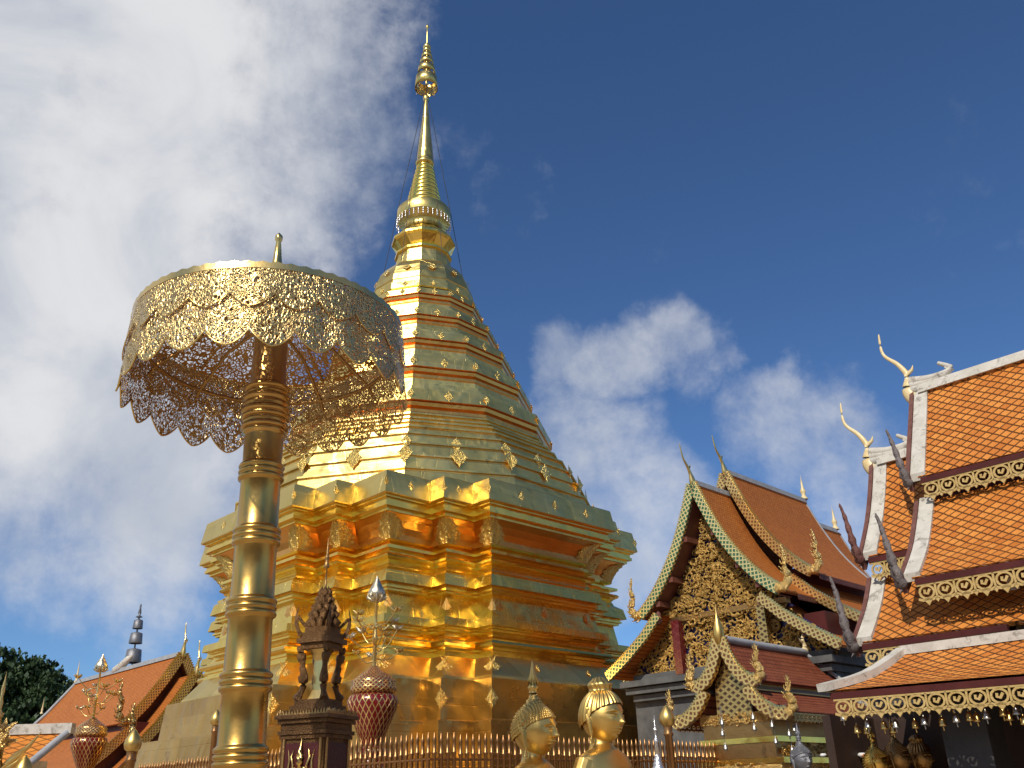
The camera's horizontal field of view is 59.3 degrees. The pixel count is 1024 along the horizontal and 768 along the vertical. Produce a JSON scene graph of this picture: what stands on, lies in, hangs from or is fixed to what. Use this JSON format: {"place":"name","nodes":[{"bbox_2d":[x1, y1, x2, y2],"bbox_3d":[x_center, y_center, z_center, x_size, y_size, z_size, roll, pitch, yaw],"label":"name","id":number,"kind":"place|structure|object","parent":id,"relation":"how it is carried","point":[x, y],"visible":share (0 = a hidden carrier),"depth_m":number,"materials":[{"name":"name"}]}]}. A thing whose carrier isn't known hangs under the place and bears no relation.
{"place":"outdoors","nodes":[
{"label":"outdoors","id":0,"kind":"place"},
{"bbox_2d":[0,643,73,724],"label":"broadleaf tree","id":1,"kind":"object","parent":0,"point":[32,682],"visible":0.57,"depth_m":42.76,"materials":[{"name":"green plant"}]},
{"bbox_2d":[33,624,204,767],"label":"tiled hall","id":2,"kind":"structure","parent":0,"point":[149,690],"depth_m":26.12,"materials":[{"name":"tile"}]},
{"bbox_2d":[125,604,142,664],"bbox_3d":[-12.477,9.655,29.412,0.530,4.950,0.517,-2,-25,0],"label":"tiered ridge parasol","id":3,"kind":"object","parent":2,"relation":"on","point":[136,637],"visible":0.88,"depth_m":29.83,"materials":[{"name":"silver metal"}]},
{"bbox_2d":[0,0,1023,692],"label":"sky","id":4,"kind":"structure","parent":0,"point":[687,223],"materials":[{"name":"blue"}]},
{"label":"paving","id":5,"kind":"structure","parent":0,"visible":0},
{"bbox_2d":[0,672,40,767],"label":"leafy gold ornament","id":6,"kind":"object","parent":5,"relation":"on","point":[13,759],"visible":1,"depth_m":5.60,"materials":[{"name":"gold metal"}]},
{"bbox_2d":[14,755,32,767],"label":"lotus bud post","id":7,"kind":"object","parent":5,"relation":"on","point":[24,762],"visible":1,"depth_m":5.54,"materials":[{"name":"brown metal"}]},
{"bbox_2d":[2,723,75,767],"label":"orange roof gallery","id":8,"kind":"object","parent":5,"relation":"on","point":[51,736],"visible":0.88,"depth_m":14.92,"materials":[{"name":"tile"}]},
{"bbox_2d":[70,653,122,767],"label":"lotus vase","id":9,"kind":"object","parent":5,"relation":"on","point":[88,743],"visible":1,"depth_m":16.63,"materials":[{"name":"gold metal"}]},
{"bbox_2d":[124,729,141,767],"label":"lotus bud post","id":10,"kind":"object","parent":5,"relation":"on","point":[132,743],"visible":1,"depth_m":6.96,"materials":[{"name":"brown metal"}]},
{"bbox_2d":[208,709,219,767],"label":"lotus bud post","id":11,"kind":"object","parent":5,"relation":"on","point":[214,720],"visible":0.89,"depth_m":7.95,"materials":[{"name":"gold metal"}]},
{"bbox_2d":[115,233,406,767],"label":"ceremonial umbrella","id":12,"kind":"object","parent":5,"relation":"on","point":[265,415],"visible":1,"depth_m":5.10,"materials":[{"name":"gold metal"}]},
{"bbox_2d":[139,732,430,767],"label":"picket fence","id":13,"kind":"object","parent":5,"relation":"on","point":[360,764],"visible":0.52,"depth_m":10.45,"materials":[{"name":"gold metal"}]},
{"bbox_2d":[274,537,358,767],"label":"spirit shrine","id":14,"kind":"object","parent":5,"relation":"on","point":[316,731],"visible":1,"depth_m":6.56,"materials":[{"name":"brown wood"}]},
{"bbox_2d":[344,575,403,767],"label":"lotus vase","id":15,"kind":"object","parent":5,"relation":"on","point":[372,701],"visible":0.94,"depth_m":11.23,"materials":[{"name":"red metal"}]},
{"bbox_2d":[134,24,640,767],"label":"gilded pagoda","id":16,"kind":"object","parent":5,"relation":"on","point":[474,530],"visible":0.78,"depth_m":18.43,"materials":[{"name":"gold metal"}]},
{"bbox_2d":[510,660,559,767],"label":"golden statue","id":17,"kind":"object","parent":5,"relation":"on","point":[535,734],"visible":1,"depth_m":5.98,"materials":[{"name":"gold metal"}]},
{"bbox_2d":[431,732,716,767],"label":"picket fence","id":18,"kind":"object","parent":5,"relation":"on","point":[492,759],"visible":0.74,"depth_m":11.11,"materials":[{"name":"gold metal"}]},
{"bbox_2d":[573,676,632,767],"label":"golden statue","id":19,"kind":"object","parent":5,"relation":"on","point":[601,720],"visible":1,"depth_m":5.99,"materials":[{"name":"gold metal"}]},
{"bbox_2d":[652,718,664,767],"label":"silver spire","id":20,"kind":"structure","parent":5,"relation":"on","point":[657,763],"depth_m":7.37,"materials":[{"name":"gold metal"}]},
{"bbox_2d":[659,705,674,767],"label":"lotus bud post","id":21,"kind":"object","parent":5,"relation":"on","point":[667,719],"visible":1,"depth_m":9.21,"materials":[{"name":"gold metal"}]},
{"bbox_2d":[605,436,922,767],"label":"carved gable hall","id":22,"kind":"structure","parent":5,"relation":"on","point":[742,546],"depth_m":17.43,"materials":[{"name":"tile"}]},
{"bbox_2d":[665,605,874,767],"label":"gilded pavilion","id":23,"kind":"structure","parent":5,"relation":"on","point":[738,677],"depth_m":13.37,"materials":[{"name":"gold metal"}]},
{"bbox_2d":[719,705,725,738],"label":"hanging bell","id":24,"kind":"object","parent":23,"relation":"hanging from","point":[722,732],"visible":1,"depth_m":12.47,"materials":[{"name":"silver metal"}]},
{"bbox_2d":[720,707,724,727],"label":"hanging bell","id":25,"kind":"object","parent":23,"relation":"hanging from","point":[722,723],"visible":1,"depth_m":12.53,"materials":[{"name":"silver metal"}]},
{"bbox_2d":[721,710,728,752],"bbox_3d":[2.939,4.793,12.508,0.076,0.623,0.076,-2,-25,0],"label":"hanging bell","id":26,"kind":"object","parent":23,"relation":"hanging from","point":[725,746],"visible":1,"depth_m":12.40,"materials":[{"name":"silver metal"}]},
{"bbox_2d":[751,705,755,721],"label":"hanging bell","id":27,"kind":"object","parent":23,"relation":"hanging from","point":[753,718],"visible":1,"depth_m":12.55,"materials":[{"name":"silver metal"}]},
{"bbox_2d":[751,704,756,732],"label":"hanging bell","id":28,"kind":"object","parent":23,"relation":"hanging from","point":[754,727],"visible":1,"depth_m":12.49,"materials":[{"name":"silver metal"}]},
{"bbox_2d":[769,705,774,729],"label":"hanging bell","id":29,"kind":"object","parent":23,"relation":"hanging from","point":[772,726],"visible":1,"depth_m":12.51,"materials":[{"name":"silver metal"}]},
{"bbox_2d":[771,709,778,746],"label":"hanging bell","id":30,"kind":"object","parent":23,"relation":"hanging from","point":[776,742],"visible":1,"depth_m":12.42,"materials":[{"name":"silver metal"}]},
{"bbox_2d":[787,720,791,738],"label":"hanging bell","id":31,"kind":"object","parent":23,"relation":"hanging from","point":[789,734],"visible":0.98,"depth_m":12.46,"materials":[{"name":"silver metal"}]},
{"bbox_2d":[790,723,812,767],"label":"grey statue","id":32,"kind":"object","parent":5,"relation":"on","point":[800,755],"visible":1,"depth_m":9.70,"materials":[{"name":"silver metal"}]},
{"bbox_2d":[820,753,864,757],"bbox_3d":[4.206,5.346,10.419,1.300,1.999,0.500,-2,-25,0],"label":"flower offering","id":33,"kind":"object","parent":5,"relation":"on","point":[823,755],"visible":0.24,"depth_m":10.71,"materials":[{"name":"white"}]},
{"bbox_2d":[862,728,891,767],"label":"golden statue","id":34,"kind":"object","parent":5,"relation":"on","point":[874,756],"visible":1,"depth_m":10.14,"materials":[{"name":"gold metal"}]},
{"bbox_2d":[883,717,912,767],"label":"bronze statue","id":35,"kind":"object","parent":5,"relation":"on","point":[895,750],"visible":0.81,"depth_m":10.22,"materials":[{"name":"gold metal"}]},
{"bbox_2d":[816,334,1023,767],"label":"orange roofed hall","id":36,"kind":"structure","parent":5,"relation":"on","point":[942,545],"depth_m":10.92,"materials":[{"name":"tile"}]},
{"bbox_2d":[854,718,861,737],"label":"hanging bell","id":37,"kind":"object","parent":36,"relation":"hanging from","point":[857,730],"visible":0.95,"depth_m":9.59,"materials":[{"name":"gold metal"}]},
{"bbox_2d":[861,701,870,737],"bbox_3d":[3.776,3.587,9.632,0.080,0.385,0.080,-2,-25,0],"label":"hanging bell","id":38,"kind":"object","parent":36,"relation":"hanging from","point":[866,731],"visible":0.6,"depth_m":9.56,"materials":[{"name":"gold metal"}]},
{"bbox_2d":[863,701,871,731],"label":"hanging bell","id":39,"kind":"object","parent":36,"relation":"hanging from","point":[867,724],"visible":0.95,"depth_m":9.48,"materials":[{"name":"silver metal"}]},
{"bbox_2d":[879,700,887,733],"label":"hanging bell","id":40,"kind":"object","parent":36,"relation":"hanging from","point":[884,727],"visible":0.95,"depth_m":9.41,"materials":[{"name":"gold metal"}]},
{"bbox_2d":[890,715,896,736],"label":"hanging bell","id":41,"kind":"object","parent":36,"relation":"hanging from","point":[892,730],"visible":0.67,"depth_m":9.37,"materials":[{"name":"gold metal"}]},
{"bbox_2d":[890,697,899,732],"bbox_3d":[3.959,3.429,9.335,0.080,0.355,0.080,-2,-25,0],"label":"hanging bell","id":42,"kind":"object","parent":36,"relation":"hanging from","point":[895,724],"visible":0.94,"depth_m":9.28,"materials":[{"name":"silver metal"}]},
{"bbox_2d":[909,696,919,732],"bbox_3d":[4.142,3.409,9.293,0.080,0.365,0.080,-2,-25,0],"label":"hanging bell","id":43,"kind":"object","parent":36,"relation":"hanging from","point":[915,724],"visible":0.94,"depth_m":9.23,"materials":[{"name":"gold metal"}]},
{"bbox_2d":[919,697,928,728],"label":"hanging bell","id":44,"kind":"object","parent":36,"relation":"hanging from","point":[924,721],"visible":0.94,"depth_m":9.09,"materials":[{"name":"silver metal"}]},
{"bbox_2d":[937,697,946,730],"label":"hanging bell","id":45,"kind":"object","parent":36,"relation":"hanging from","point":[942,721],"visible":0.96,"depth_m":9.00,"materials":[{"name":"gold metal"}]},
{"bbox_2d":[950,692,960,726],"bbox_3d":[4.388,3.226,8.936,0.080,0.345,0.080,-2,-25,0],"label":"hanging bell","id":46,"kind":"object","parent":36,"relation":"hanging from","point":[956,718],"visible":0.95,"depth_m":8.88,"materials":[{"name":"silver metal"}]},
{"bbox_2d":[963,691,973,725],"bbox_3d":[4.500,3.200,8.898,0.080,0.335,0.080,-2,-25,0],"label":"hanging bell","id":47,"kind":"object","parent":36,"relation":"hanging from","point":[969,716],"visible":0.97,"depth_m":8.84,"materials":[{"name":"gold metal"}]},
{"bbox_2d":[972,698,981,725],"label":"hanging bell","id":48,"kind":"object","parent":36,"relation":"hanging from","point":[976,718],"visible":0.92,"depth_m":8.84,"materials":[{"name":"gold metal"}]},
{"bbox_2d":[982,698,991,723],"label":"hanging bell","id":49,"kind":"object","parent":36,"relation":"hanging from","point":[986,715],"visible":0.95,"depth_m":8.70,"materials":[{"name":"silver metal"}]},
{"bbox_2d":[997,690,1007,720],"bbox_3d":[4.721,3.089,8.695,0.080,0.315,0.080,-2,-25,0],"label":"hanging bell","id":50,"kind":"object","parent":36,"relation":"hanging from","point":[1002,713],"visible":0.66,"depth_m":8.64,"materials":[{"name":"gold metal"}]},
{"bbox_2d":[1003,692,1013,724],"bbox_3d":[4.779,3.112,8.699,0.080,0.355,0.080,-2,-25,0],"label":"hanging bell","id":51,"kind":"object","parent":36,"relation":"hanging from","point":[1009,717],"visible":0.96,"depth_m":8.64,"materials":[{"name":"gold metal"}]},
{"bbox_2d":[1011,690,1021,719],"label":"hanging bell","id":52,"kind":"object","parent":36,"relation":"hanging from","point":[1016,710],"visible":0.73,"depth_m":8.52,"materials":[{"name":"silver metal"}]},
{"bbox_2d":[1016,690,1023,724],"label":"hanging bell","id":53,"kind":"object","parent":36,"relation":"hanging from","point":[1022,720],"visible":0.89,"depth_m":8.51,"materials":[{"name":"gold metal"}]},
{"bbox_2d":[906,734,934,767],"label":"bronze statue","id":54,"kind":"object","parent":5,"relation":"on","point":[919,751],"visible":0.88,"depth_m":10.41,"materials":[{"name":"gold metal"}]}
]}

